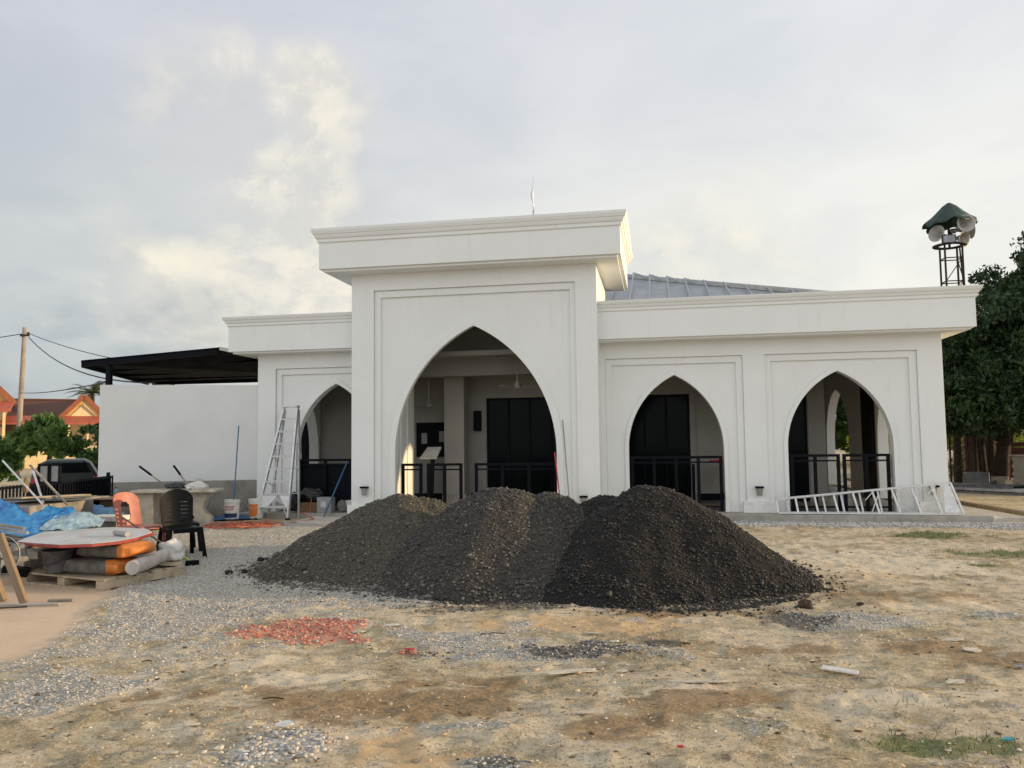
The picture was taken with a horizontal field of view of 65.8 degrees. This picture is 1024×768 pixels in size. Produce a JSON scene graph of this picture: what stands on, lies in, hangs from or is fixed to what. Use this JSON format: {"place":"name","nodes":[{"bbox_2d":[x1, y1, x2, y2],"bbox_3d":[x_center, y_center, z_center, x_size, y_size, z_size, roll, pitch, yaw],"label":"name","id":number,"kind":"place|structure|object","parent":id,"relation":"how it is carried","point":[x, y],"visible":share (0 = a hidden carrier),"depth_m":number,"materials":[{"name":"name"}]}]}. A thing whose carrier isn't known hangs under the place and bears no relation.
{"place":"outdoors","nodes":[
{"label":"outdoors","id":0,"kind":"place"},
{"bbox_2d":[0,449,1023,767],"bbox_3d":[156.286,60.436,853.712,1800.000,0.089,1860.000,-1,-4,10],"label":"ground","id":1,"kind":"structure","parent":0,"point":[28,633],"depth_m":5.26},
{"bbox_2d":[0,579,7,601],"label":"timber strut","id":2,"kind":"object","parent":1,"relation":"on","point":[3,596],"visible":1,"depth_m":7.87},
{"bbox_2d":[0,386,17,440],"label":"terrace house","id":3,"kind":"structure","parent":1,"relation":"on","point":[8,401],"depth_m":53.52,"materials":[{"name":"ceramic"}]},
{"bbox_2d":[0,435,25,482],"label":"garden shrub","id":4,"kind":"object","parent":1,"relation":"on","point":[14,460],"visible":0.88,"depth_m":29.86,"materials":[{"name":"green plant"}]},
{"bbox_2d":[0,533,28,603],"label":"plank","id":5,"kind":"object","parent":1,"relation":"on","point":[14,576],"visible":1,"depth_m":7.78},
{"bbox_2d":[13,327,29,474],"bbox_3d":[-23.408,1.037,37.790,0.741,7.556,0.266,-2,-4,22],"label":"utility pole","id":6,"kind":"object","parent":1,"relation":"on","point":[24,334],"visible":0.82,"depth_m":37.87,"materials":[{"name":"concrete"}]},
{"bbox_2d":[28,337,155,383],"bbox_3d":[-15.791,-1.135,28.290,0.042,3.789,24.081,2,-5,-38],"label":"overhead cable","id":7,"kind":"object","parent":6,"relation":"attached to","point":[90,374],"visible":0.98,"depth_m":24.92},
{"bbox_2d":[0,603,59,605],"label":"rod","id":8,"kind":"object","parent":1,"relation":"on","point":[40,604],"visible":1,"depth_m":7.63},
{"bbox_2d":[5,411,79,459],"bbox_3d":[-17.610,2.477,29.586,2.837,2.980,1.873,-3,-4,25],"label":"shrub","id":9,"kind":"object","parent":1,"relation":"on","point":[47,432],"visible":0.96,"depth_m":29.25,"materials":[{"name":"green plant"}]},
{"bbox_2d":[0,499,92,569],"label":"scrap crate","id":10,"kind":"object","parent":1,"relation":"on","point":[29,507],"visible":0.29,"depth_m":10.40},
{"bbox_2d":[2,460,42,504],"bbox_3d":[-6.275,1.256,10.130,0.819,0.560,0.024,-3,-4,25],"label":"rod","id":11,"kind":"object","parent":10,"relation":"on","point":[23,483],"visible":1,"depth_m":10.11,"materials":[{"name":"metal"}]},
{"bbox_2d":[29,464,68,505],"bbox_3d":[-6.022,1.315,10.284,0.601,0.544,0.032,-1,-4,10],"label":"rod","id":12,"kind":"object","parent":10,"relation":"on","point":[48,484],"visible":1,"depth_m":10.27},
{"bbox_2d":[3,496,108,500],"bbox_3d":[-6.175,1.534,10.656,1.354,0.018,0.577,0,-4,-10],"label":"board","id":13,"kind":"object","parent":10,"relation":"on","point":[65,498],"visible":0.42,"depth_m":10.43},
{"bbox_2d":[2,495,96,499],"bbox_3d":[-6.096,1.491,10.367,1.077,0.018,0.422,3,-6,-45],"label":"board","id":14,"kind":"object","parent":13,"relation":"on","point":[51,498],"visible":0.67,"depth_m":10.25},
{"bbox_2d":[8,494,90,498],"bbox_3d":[-6.004,1.462,10.284,0.928,0.018,0.141,3,-5,-39],"label":"board","id":15,"kind":"object","parent":14,"relation":"on","point":[49,496],"visible":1,"depth_m":10.22,"materials":[{"name":"brown wood"}]},
{"bbox_2d":[0,394,99,468],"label":"terrace house","id":16,"kind":"structure","parent":1,"relation":"on","point":[82,409],"depth_m":58.20,"materials":[{"name":"ceramic"}]},
{"bbox_2d":[0,472,112,504],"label":"black fence","id":17,"kind":"object","parent":1,"relation":"on","point":[100,486],"visible":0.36,"depth_m":14.56,"materials":[{"name":"metal"}]},
{"bbox_2d":[37,463,61,483],"bbox_3d":[-7.544,1.464,12.901,0.405,0.330,0.050,-1,-4,10],"label":"window frame","id":18,"kind":"object","parent":17,"relation":"on","point":[49,473],"visible":0.9,"depth_m":12.88,"materials":[{"name":"black metal"}]},
{"bbox_2d":[29,458,97,483],"bbox_3d":[-12.449,2.684,22.123,1.660,1.180,3.640,1,-5,-28],"label":"parked car","id":19,"kind":"object","parent":1,"relation":"on","point":[77,468],"visible":0.12,"depth_m":20.68,"materials":[{"name":"black paint"}]},
{"bbox_2d":[61,422,98,469],"bbox_3d":[-15.359,2.618,28.884,1.752,2.549,2.395,3,-5,-39],"label":"garden shrub","id":20,"kind":"object","parent":1,"relation":"on","point":[75,449],"visible":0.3,"depth_m":28.89,"materials":[{"name":"green plant"}]},
{"bbox_2d":[66,381,104,401],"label":"coconut palm","id":21,"kind":"object","parent":1,"relation":"on","point":[95,390],"visible":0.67,"depth_m":83.13,"materials":[{"name":"green plant"}]},
{"bbox_2d":[20,565,176,591],"bbox_3d":[-4.750,2.197,9.125,1.420,0.125,0.970,-3,-5,26],"label":"wooden pallet","id":22,"kind":"object","parent":1,"relation":"on","point":[104,583],"visible":0.55,"depth_m":8.73,"materials":[{"name":"brown wood"}]},
{"bbox_2d":[1,565,30,577],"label":"bucket","id":23,"kind":"object","parent":22,"relation":"on","point":[23,571],"visible":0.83,"depth_m":8.89,"materials":[{"name":"black plastic"}]},
{"bbox_2d":[1,559,30,567],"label":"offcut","id":24,"kind":"object","parent":23,"relation":"on","point":[27,563],"visible":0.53,"depth_m":8.98,"materials":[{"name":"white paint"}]},
{"bbox_2d":[27,548,42,558],"bbox_3d":[-5.554,1.973,9.185,0.260,0.090,0.140,-2,1,16],"label":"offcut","id":25,"kind":"object","parent":24,"relation":"on","point":[34,553],"visible":0.51,"depth_m":9.11,"materials":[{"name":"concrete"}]},
{"bbox_2d":[39,548,75,573],"bbox_3d":[-5.108,1.990,8.896,0.350,0.255,0.355,-1,-4,10],"label":"mortar bucket","id":26,"kind":"object","parent":22,"relation":"on","point":[54,559],"visible":0.92,"depth_m":8.78,"materials":[{"name":"black plastic"}]},
{"bbox_2d":[62,556,138,574],"bbox_3d":[-4.592,2.031,8.893,0.820,0.176,0.505,-1,-4,17],"label":"cement sack","id":27,"kind":"object","parent":22,"relation":"on","point":[98,566],"visible":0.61,"depth_m":8.67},
{"bbox_2d":[76,540,155,557],"bbox_3d":[-4.485,1.869,8.961,0.788,0.176,0.478,-3,-5,19],"label":"cement sack","id":28,"kind":"object","parent":27,"relation":"on","point":[131,549],"visible":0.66,"depth_m":8.77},
{"bbox_2d":[17,527,154,547],"bbox_3d":[-4.954,1.793,9.307,1.365,0.037,1.863,0,-4,-16],"label":"table board","id":29,"kind":"object","parent":28,"relation":"on","point":[91,537],"visible":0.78,"depth_m":9.01,"materials":[{"name":"white laminate"}]},
{"bbox_2d":[10,542,28,561],"bbox_3d":[-5.326,1.807,8.509,0.206,0.202,0.211,2,-5,-37],"label":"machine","id":30,"kind":"object","parent":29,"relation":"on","point":[24,556],"visible":0.61,"depth_m":8.47,"materials":[{"name":"metal"}]},
{"bbox_2d":[39,509,104,529],"bbox_3d":[-5.611,1.730,10.087,0.766,0.233,0.518,1,-5,-28],"label":"plastic sheet","id":31,"kind":"object","parent":29,"relation":"on","point":[78,520],"visible":1,"depth_m":10.07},
{"bbox_2d":[125,549,169,574],"bbox_3d":[-4.138,2.020,8.993,0.164,0.171,0.819,-1,-4,-1],"label":"plastic roll","id":32,"kind":"object","parent":22,"relation":"on","point":[143,563],"visible":1,"depth_m":8.83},
{"bbox_2d":[93,504,123,514],"bbox_3d":[-6.946,2.231,13.259,0.881,0.421,0.709,-1,-4,10],"label":"tarpaulin bundle","id":33,"kind":"object","parent":1,"relation":"on","point":[99,509],"visible":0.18,"depth_m":13.11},
{"bbox_2d":[93,514,129,527],"bbox_3d":[-6.015,2.214,11.800,0.490,0.500,0.340,-1,-4,10],"label":"polystyrene box","id":34,"kind":"object","parent":1,"relation":"on","point":[110,520],"visible":0.29,"depth_m":11.65,"materials":[{"name":"plastic"}]},
{"bbox_2d":[113,492,166,541],"bbox_3d":[-5.168,1.943,10.909,0.634,0.886,0.523,-3,-4,24],"label":"plastic chair","id":35,"kind":"object","parent":1,"relation":"on","point":[131,500],"visible":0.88,"depth_m":11.01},
{"bbox_2d":[119,515,198,565],"bbox_3d":[-4.646,2.033,10.301,1.383,0.607,0.143,-2,-4,21],"label":"broom","id":36,"kind":"object","parent":1,"relation":"on","point":[188,562],"visible":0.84,"depth_m":10.09,"materials":[{"name":"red plastic"}]},
{"bbox_2d":[151,560,184,577],"bbox_3d":[-4.311,2.219,9.505,0.620,0.125,0.922,1,-5,-28],"label":"wooden pallet","id":37,"kind":"object","parent":1,"relation":"on","point":[179,569],"visible":0.35,"depth_m":9.24,"materials":[{"name":"brown wood"}]},
{"bbox_2d":[157,538,184,560],"bbox_3d":[-4.207,2.029,9.742,0.347,0.259,0.333,-1,-4,10],"label":"plastic bag","id":38,"kind":"object","parent":37,"relation":"on","point":[174,548],"visible":0.66,"depth_m":9.65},
{"bbox_2d":[128,488,223,525],"bbox_3d":[-6.288,2.332,14.850,1.580,0.705,0.660,0,-4,-4],"label":"concrete table","id":39,"kind":"object","parent":1,"relation":"on","point":[149,500],"visible":0.73,"depth_m":14.76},
{"bbox_2d":[164,482,185,487],"bbox_3d":[-6.377,1.913,14.995,0.469,0.121,0.247,-1,-4,10],"label":"tool bag","id":40,"kind":"object","parent":39,"relation":"on","point":[175,485],"visible":0.99,"depth_m":14.91,"materials":[{"name":"grey fabric"}]},
{"bbox_2d":[185,481,208,489],"bbox_3d":[-5.907,1.894,14.829,0.415,0.156,0.295,-3,-5,32],"label":"plastic bag","id":41,"kind":"object","parent":39,"relation":"on","point":[197,485],"visible":1,"depth_m":14.73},
{"bbox_2d":[98,385,257,516],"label":"boundary wall","id":42,"kind":"structure","parent":1,"relation":"on","point":[190,432],"depth_m":16.80,"materials":[{"name":"paint"}]},
{"bbox_2d":[156,492,206,557],"bbox_3d":[-4.487,1.920,10.699,0.523,0.886,0.634,3,-5,-40],"label":"plastic chair","id":43,"kind":"object","parent":1,"relation":"on","point":[173,498],"visible":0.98,"depth_m":10.84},
{"bbox_2d":[161,489,201,551],"bbox_3d":[-4.768,1.971,11.362,0.523,0.886,0.634,2,-5,-32],"label":"plastic chair","id":44,"kind":"object","parent":1,"relation":"on","point":[186,492],"visible":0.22,"depth_m":11.52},
{"bbox_2d":[129,515,251,520],"bbox_3d":[-6.812,2.729,16.073,3.110,0.061,1.221,0,-4,-15],"label":"ground tarpaulin","id":45,"kind":"object","parent":1,"relation":"on","point":[219,517],"visible":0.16,"depth_m":16.16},
{"bbox_2d":[93,496,128,506],"bbox_3d":[-7.612,2.478,15.485,1.020,0.535,0.560,0,-4,-4],"label":"table","id":46,"kind":"object","parent":45,"relation":"on","point":[106,501],"visible":0.09,"depth_m":15.26,"materials":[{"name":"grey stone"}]},
{"bbox_2d":[139,465,214,518],"bbox_3d":[-6.628,2.177,15.764,0.738,1.152,1.331,-4,-5,38],"label":"wheelbarrow","id":47,"kind":"object","parent":45,"relation":"on","point":[178,472],"visible":0.27,"depth_m":15.59,"materials":[{"name":"black metal"}]},
{"bbox_2d":[223,499,239,519],"bbox_3d":[-5.661,2.538,15.976,0.319,0.400,0.331,-1,-4,10],"label":"paint bucket","id":48,"kind":"object","parent":45,"relation":"on","point":[231,508],"visible":0.99,"depth_m":15.86,"materials":[{"name":"white plastic"}]},
{"bbox_2d":[81,347,308,463],"bbox_3d":[-7.923,1.152,19.447,5.400,3.750,5.754,-1,-4,10],"label":"carport","id":49,"kind":"object","parent":1,"relation":"on","point":[211,365],"visible":0.59,"depth_m":18.57,"materials":[{"name":"black metal"}]},
{"bbox_2d":[201,521,258,529],"bbox_3d":[-5.168,2.601,14.549,1.075,0.088,0.856,-1,-4,10],"label":"rubble","id":50,"kind":"object","parent":1,"relation":"on","point":[226,524],"visible":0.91,"depth_m":14.45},
{"bbox_2d":[222,520,283,527],"bbox_3d":[-4.809,2.606,14.685,1.181,0.088,0.953,-1,-4,10],"label":"conduit coil","id":51,"kind":"object","parent":1,"relation":"on","point":[265,524],"visible":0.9,"depth_m":14.56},
{"bbox_2d":[247,498,262,518],"bbox_3d":[-5.237,2.547,16.183,0.319,0.400,0.331,-1,-4,10],"label":"paint bucket","id":52,"kind":"object","parent":1,"relation":"on","point":[254,504],"visible":0.96,"depth_m":16.06,"materials":[{"name":"white plastic"}]},
{"bbox_2d":[253,405,299,519],"bbox_3d":[-4.800,1.607,16.299,0.825,2.340,0.545,-1,-4,10],"label":"stepladder","id":53,"kind":"object","parent":1,"relation":"on","point":[281,498],"visible":0.98,"depth_m":16.28,"materials":[{"name":"metal"}]},
{"bbox_2d":[200,725,353,767],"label":"chalk stones","id":54,"kind":"object","parent":1,"relation":"on","point":[256,755],"visible":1,"depth_m":4.00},
{"bbox_2d":[293,516,342,524],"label":"ramp","id":55,"kind":"structure","parent":1,"relation":"on","point":[325,520],"depth_m":15.28,"materials":[{"name":"concrete"}]},
{"bbox_2d":[222,614,415,653],"bbox_3d":[-1.459,2.026,6.505,1.737,0.073,1.149,-1,-4,10],"label":"brick rubble","id":56,"kind":"object","parent":1,"relation":"on","point":[329,629],"visible":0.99,"depth_m":6.50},
{"bbox_2d":[225,493,450,595],"bbox_3d":[-1.513,1.888,10.234,3.965,0.943,4.602,-1,-4,10],"label":"aggregate heap","id":57,"kind":"object","parent":1,"relation":"on","point":[360,545],"visible":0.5,"depth_m":9.20,"materials":[{"name":"gravel"}]},
{"bbox_2d":[339,487,586,609],"bbox_3d":[-0.166,1.737,9.234,3.663,1.070,4.059,-1,-4,10],"label":"aggregate heap","id":58,"kind":"object","parent":1,"relation":"on","point":[489,546],"visible":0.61,"depth_m":8.30,"materials":[{"name":"gravel"}]},
{"bbox_2d":[1,529,1023,767],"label":"pebbles","id":59,"kind":"object","parent":1,"relation":"on","point":[237,729],"visible":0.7,"depth_m":5.12,"materials":[{"name":"stone"}]},
{"bbox_2d":[1,575,1023,765],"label":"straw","id":60,"kind":"object","parent":1,"relation":"on","point":[526,685],"visible":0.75,"depth_m":4.92,"materials":[{"name":"plant"}]},
{"bbox_2d":[3,543,1023,767],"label":"plaster flakes","id":61,"kind":"object","parent":1,"relation":"on","point":[932,762],"visible":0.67,"depth_m":5.48,"materials":[{"name":"stone"}]},
{"bbox_2d":[26,537,1021,767],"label":"dirt clods","id":62,"kind":"object","parent":1,"relation":"on","point":[445,733],"visible":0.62,"depth_m":5.42,"materials":[{"name":"soil"}]},
{"bbox_2d":[562,420,569,496],"bbox_3d":[1.032,1.578,14.951,0.026,1.815,0.393,0,-4,-16],"label":"pole","id":63,"kind":"object","parent":1,"relation":"on","point":[565,458],"visible":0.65,"depth_m":14.98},
{"bbox_2d":[539,668,597,674],"bbox_3d":[0.370,1.897,5.222,0.408,0.009,0.075,3,-6,-15],"label":"plaster scrap","id":64,"kind":"object","parent":1,"relation":"on","point":[564,671],"visible":1,"depth_m":5.22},
{"bbox_2d":[221,186,983,513],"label":"mosque","id":65,"kind":"structure","parent":1,"relation":"on","point":[651,380],"depth_m":15.70,"materials":[{"name":"white paint"}]},
{"bbox_2d":[419,447,440,498],"bbox_3d":[-1.822,2.064,17.702,0.440,1.302,0.270,-1,-4,10],"label":"lectern","id":66,"kind":"object","parent":65,"relation":"on","point":[432,453],"visible":0.82,"depth_m":17.68,"materials":[{"name":"black metal"}]},
{"bbox_2d":[416,422,443,456],"bbox_3d":[-1.889,1.339,19.059,0.860,0.820,0.024,-1,-4,10],"label":"notice board","id":67,"kind":"object","parent":65,"relation":"attached to","point":[429,434],"visible":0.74,"depth_m":19.08,"materials":[{"name":"wood"}]},
{"bbox_2d":[473,411,481,430],"bbox_3d":[-0.822,0.879,18.837,0.180,0.480,0.134,-1,-4,10],"label":"loudspeaker","id":68,"kind":"object","parent":65,"relation":"attached to","point":[477,420],"visible":1,"depth_m":18.78,"materials":[{"name":"black plastic"}]},
{"bbox_2d":[487,397,556,494],"bbox_3d":[0.437,1.530,18.713,2.086,2.423,0.085,-1,-4,10],"label":"glass door","id":69,"kind":"structure","parent":65,"relation":"in","point":[519,430],"depth_m":18.74,"materials":[{"name":"black glass"}]},
{"bbox_2d":[629,394,691,497],"bbox_3d":[3.063,1.465,18.237,2.046,2.423,0.085,-1,-4,10],"label":"glass door","id":70,"kind":"structure","parent":65,"relation":"in","point":[661,424],"depth_m":18.16,"materials":[{"name":"black glass"}]},
{"bbox_2d":[691,462,723,500],"bbox_3d":[4.314,2.136,16.997,0.880,0.910,0.600,-1,-4,10],"label":"railing","id":71,"kind":"object","parent":65,"relation":"on","point":[693,482],"visible":0.33,"depth_m":16.80,"materials":[{"name":"grey metal"}]},
{"bbox_2d":[788,395,809,500],"bbox_3d":[5.941,1.394,17.716,1.296,2.423,0.085,-1,-4,10],"label":"glass door","id":72,"kind":"structure","parent":65,"relation":"in","point":[797,438],"depth_m":17.61,"materials":[{"name":"black glass"}]},
{"bbox_2d":[860,387,876,496],"bbox_3d":[8.481,1.266,18.847,0.060,2.750,0.890,-1,-4,10],"label":"gallery door leaf","id":73,"kind":"structure","parent":65,"relation":"in","point":[866,402],"depth_m":18.67,"materials":[{"name":"black metal"}]},
{"bbox_2d":[369,601,849,767],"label":"asphalt crumbs","id":74,"kind":"object","parent":1,"relation":"on","point":[565,652],"visible":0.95,"depth_m":5.97,"materials":[{"name":"stone"}]},
{"bbox_2d":[518,485,847,617],"bbox_3d":[1.601,1.697,9.046,4.106,1.080,4.366,-1,-4,10],"label":"aggregate heap","id":75,"kind":"object","parent":1,"relation":"on","point":[653,549],"visible":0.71,"depth_m":7.97,"materials":[{"name":"gravel"}]},
{"bbox_2d":[666,680,731,682],"bbox_3d":[1.170,1.859,4.947,0.404,0.010,0.059,-1,-9,3],"label":"plaster scrap","id":76,"kind":"object","parent":1,"relation":"on","point":[698,681],"visible":1,"depth_m":4.93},
{"bbox_2d":[797,598,813,608],"bbox_3d":[2.664,1.995,7.195,0.142,0.091,0.130,-1,-4,10],"label":"earth clod","id":77,"kind":"object","parent":1,"relation":"on","point":[804,603],"visible":0.99,"depth_m":7.16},
{"bbox_2d":[821,665,858,674],"bbox_3d":[2.127,1.854,5.130,0.220,0.010,0.070,0,-1,30],"label":"tile offcut","id":78,"kind":"object","parent":1,"relation":"on","point":[840,669],"visible":1,"depth_m":5.12,"materials":[{"name":"white tile"}]},
{"bbox_2d":[835,395,849,451],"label":"background tree","id":79,"kind":"object","parent":1,"relation":"on","point":[841,431],"visible":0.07,"depth_m":43.83,"materials":[{"name":"green plant"}]},
{"bbox_2d":[845,429,1023,475],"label":"scrub","id":80,"kind":"object","parent":1,"relation":"on","point":[1020,438],"visible":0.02,"depth_m":30.50,"materials":[{"name":"green plant"}]},
{"bbox_2d":[847,478,1023,515],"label":"kerb","id":81,"kind":"structure","parent":1,"relation":"on","point":[995,508],"depth_m":15.65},
{"bbox_2d":[943,356,965,482],"bbox_3d":[14.364,0.935,25.044,2.035,4.654,2.376,3,-6,-44],"label":"yard tree","id":82,"kind":"object","parent":1,"relation":"on","point":[959,461],"depth_m":24.88,"materials":[{"name":"brown plant"}]},
{"bbox_2d":[932,220,983,482],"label":"lattice tower","id":83,"kind":"structure","parent":1,"relation":"on","point":[949,239],"depth_m":23.36,"materials":[{"name":"metal"}]},
{"bbox_2d":[928,225,946,241],"bbox_3d":[12.834,-4.477,23.650,0.514,0.503,0.506,2,-5,-29],"label":"horn loudspeaker","id":84,"kind":"object","parent":83,"relation":"attached to","point":[936,232],"visible":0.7,"depth_m":23.64,"materials":[{"name":"grey plastic"}]},
{"bbox_2d":[922,203,977,233],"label":"roof","id":85,"kind":"structure","parent":83,"relation":"on","point":[950,212],"depth_m":23.53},
{"bbox_2d":[956,231,969,246],"bbox_3d":[13.408,-4.306,23.626,0.472,0.490,0.575,0,-4,-5],"label":"horn loudspeaker","id":86,"kind":"object","parent":83,"relation":"attached to","point":[963,236],"visible":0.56,"depth_m":23.57,"materials":[{"name":"grey plastic"}]},
{"bbox_2d":[956,214,975,231],"bbox_3d":[13.311,-4.688,23.328,0.524,0.528,0.538,-1,-4,10],"label":"horn loudspeaker","id":87,"kind":"object","parent":83,"relation":"attached to","point":[968,225],"visible":1,"depth_m":23.14,"materials":[{"name":"grey plastic"}]},
{"bbox_2d":[943,365,978,471],"bbox_3d":[14.847,1.036,24.793,2.305,4.405,2.195,-1,-4,10],"label":"yard tree","id":88,"kind":"object","parent":1,"relation":"on","point":[976,458],"depth_m":24.64,"materials":[{"name":"brown plant"}]},
{"bbox_2d":[963,472,989,483],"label":"concrete block","id":89,"kind":"structure","parent":1,"relation":"on","point":[976,477],"depth_m":22.27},
{"bbox_2d":[941,230,1023,479],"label":"mango tree","id":90,"kind":"object","parent":1,"relation":"on","point":[985,389],"visible":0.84,"depth_m":21.23,"materials":[{"name":"green plant"}]},
{"bbox_2d":[952,490,1023,495],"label":"roofing sheet","id":91,"kind":"object","parent":1,"relation":"on","point":[990,492],"visible":0.53,"depth_m":20.60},
{"bbox_2d":[953,486,1023,492],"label":"roofing sheet","id":92,"kind":"object","parent":91,"relation":"on","point":[1020,490],"visible":0.65,"depth_m":20.61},
{"bbox_2d":[949,482,1023,488],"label":"roofing sheet","id":93,"kind":"object","parent":92,"relation":"on","point":[986,485],"visible":0.89,"depth_m":21.13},
{"bbox_2d":[985,435,995,475],"bbox_3d":[15.396,1.103,25.053,2.515,4.298,2.215,-1,-4,10],"label":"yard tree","id":94,"kind":"object","parent":1,"relation":"on","point":[990,447],"depth_m":24.89,"materials":[{"name":"brown plant"}]},
{"bbox_2d":[1008,454,1023,486],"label":"block plinth","id":95,"kind":"structure","parent":1,"relation":"on","point":[1018,468],"depth_m":21.22,"materials":[{"name":"concrete"}]},
{"bbox_2d":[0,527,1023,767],"bbox_3d":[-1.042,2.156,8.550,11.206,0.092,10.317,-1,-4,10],"label":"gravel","id":96,"kind":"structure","parent":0,"point":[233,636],"depth_m":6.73,"materials":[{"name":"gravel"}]},
{"bbox_2d":[0,0,1023,419],"label":"sky","id":97,"kind":"structure","parent":0,"point":[168,168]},
{"bbox_2d":[11,542,1023,766],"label":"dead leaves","id":98,"kind":"object","parent":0,"point":[461,713],"visible":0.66,"depth_m":4.97,"materials":[{"name":"plant"}]},
{"bbox_2d":[239,481,993,522],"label":"pavement","id":99,"kind":"structure","parent":0,"point":[971,516],"depth_m":14.50,"materials":[{"name":"concrete"}]},
{"bbox_2d":[290,492,300,509],"bbox_3d":[-4.555,2.443,16.558,0.264,0.387,0.261,1,-4,-24],"label":"bin bag","id":100,"kind":"object","parent":99,"relation":"on","point":[294,502],"visible":0.52,"depth_m":16.47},
{"bbox_2d":[300,502,316,511],"bbox_3d":[-4.216,2.588,16.652,0.400,0.200,0.280,-1,-4,10],"label":"carton","id":101,"kind":"object","parent":99,"relation":"on","point":[304,506],"visible":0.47,"depth_m":16.52,"materials":[{"name":"brown cardboard"}]},
{"bbox_2d":[300,486,324,501],"bbox_3d":[-4.220,2.315,16.719,0.599,0.324,0.381,-1,-4,10],"label":"bin bag","id":102,"kind":"object","parent":101,"relation":"on","point":[308,493],"visible":0.81,"depth_m":16.59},
{"bbox_2d":[317,497,334,512],"bbox_3d":[-3.854,2.505,16.388,0.310,0.320,0.239,-1,-4,10],"label":"metal box","id":103,"kind":"object","parent":99,"relation":"on","point":[322,503],"visible":0.99,"depth_m":16.28,"materials":[{"name":"metal"}]},
{"bbox_2d":[337,500,346,511],"bbox_3d":[-3.530,2.532,16.471,0.220,0.246,0.202,-1,-4,10],"label":"plastic bag","id":104,"kind":"object","parent":99,"relation":"on","point":[341,506],"visible":0.98,"depth_m":16.40,"materials":[{"name":"plastic"}]},
{"bbox_2d":[775,482,964,514],"bbox_3d":[6.505,2.091,14.484,3.221,0.578,0.215,-1,-4,10],"label":"folding ladder","id":105,"kind":"object","parent":99,"relation":"on","point":[950,504],"visible":1,"depth_m":14.40,"materials":[{"name":"metal"}]},
{"bbox_2d":[634,529,1023,767],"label":"grass","id":106,"kind":"structure","parent":0,"point":[939,535],"depth_m":4.49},
{"bbox_2d":[732,520,1023,530],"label":"gravel","id":107,"kind":"structure","parent":0,"point":[962,524],"depth_m":13.68,"materials":[{"name":"gravel"}]},
{"bbox_2d":[841,480,1023,521],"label":"path","id":108,"kind":"structure","parent":0,"point":[1000,516],"depth_m":14.74,"materials":[{"name":"concrete"}]},
{"bbox_2d":[963,431,1023,479],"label":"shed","id":109,"kind":"structure","parent":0,"point":[1017,448],"depth_m":25.89,"materials":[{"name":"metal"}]},
{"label":"metal batten","id":110,"kind":"object","parent":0,"visible":0},
{"bbox_2d":[0,499,75,540],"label":"blue tarpaulin","id":111,"kind":"object","parent":110,"relation":"on","point":[15,515],"visible":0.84,"depth_m":9.84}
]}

